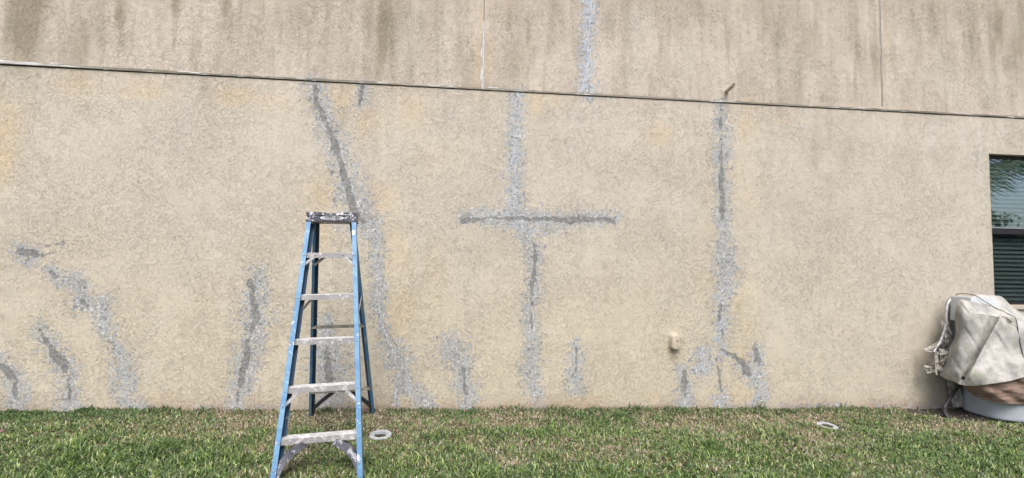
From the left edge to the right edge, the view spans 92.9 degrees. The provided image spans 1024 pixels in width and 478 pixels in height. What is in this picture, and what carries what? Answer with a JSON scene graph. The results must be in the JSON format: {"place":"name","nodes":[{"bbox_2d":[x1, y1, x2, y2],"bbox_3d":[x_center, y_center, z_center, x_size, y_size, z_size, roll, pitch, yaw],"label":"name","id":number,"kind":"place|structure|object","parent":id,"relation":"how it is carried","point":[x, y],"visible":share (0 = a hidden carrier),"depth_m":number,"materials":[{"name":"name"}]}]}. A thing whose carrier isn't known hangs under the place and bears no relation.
{"place":"outdoors","nodes":[
{"label":"outdoors","id":0,"kind":"place"},
{"bbox_2d":[0,402,1023,477],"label":"ground","id":1,"kind":"structure","parent":0,"point":[957,413],"depth_m":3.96,"materials":[{"name":"green plant"}]},
{"bbox_2d":[270,212,374,477],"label":"stepladder","id":2,"kind":"object","parent":1,"relation":"on","point":[351,389],"visible":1,"depth_m":3.31,"materials":[{"name":"blue plastic"}]},
{"bbox_2d":[369,430,391,439],"bbox_3d":[-1.028,1.556,3.805,0.173,0.080,0.173,1,-3,0],"label":"drain ring","id":3,"kind":"object","parent":1,"relation":"on","point":[387,433],"visible":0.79,"depth_m":3.82,"materials":[{"name":"plastic"}]},
{"bbox_2d":[0,0,1023,411],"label":"house","id":4,"kind":"structure","parent":1,"relation":"on","point":[580,204],"depth_m":4.69,"materials":[{"name":"paint"}]},
{"bbox_2d":[667,332,680,351],"bbox_3d":[1.594,1.013,4.764,0.137,0.200,0.075,1,-3,0],"label":"utility box","id":5,"kind":"object","parent":4,"relation":"attached to","point":[674,341],"visible":1,"depth_m":4.74,"materials":[{"name":"beige plastic"}]},
{"bbox_2d":[725,83,735,92],"bbox_3d":[2.189,-1.516,4.905,0.052,0.047,0.224,0,-3,6],"label":"pipe stub","id":6,"kind":"object","parent":4,"relation":"attached to","point":[730,87],"visible":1,"depth_m":4.86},
{"bbox_2d":[989,153,1023,309],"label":"window","id":7,"kind":"structure","parent":4,"relation":"in","point":[1006,171],"depth_m":5.43,"materials":[{"name":"glass"}]},
{"bbox_2d":[816,422,837,428],"bbox_3d":[2.836,1.708,4.379,0.170,0.080,0.170,1,-3,0],"label":"drain ring","id":8,"kind":"object","parent":1,"relation":"on","point":[820,423],"visible":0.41,"depth_m":4.40,"materials":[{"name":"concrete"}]},
{"bbox_2d":[923,293,1023,422],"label":"covered machine","id":9,"kind":"object","parent":1,"relation":"on","point":[982,354],"visible":1,"depth_m":4.69,"materials":[{"name":"fabric"}]}
]}

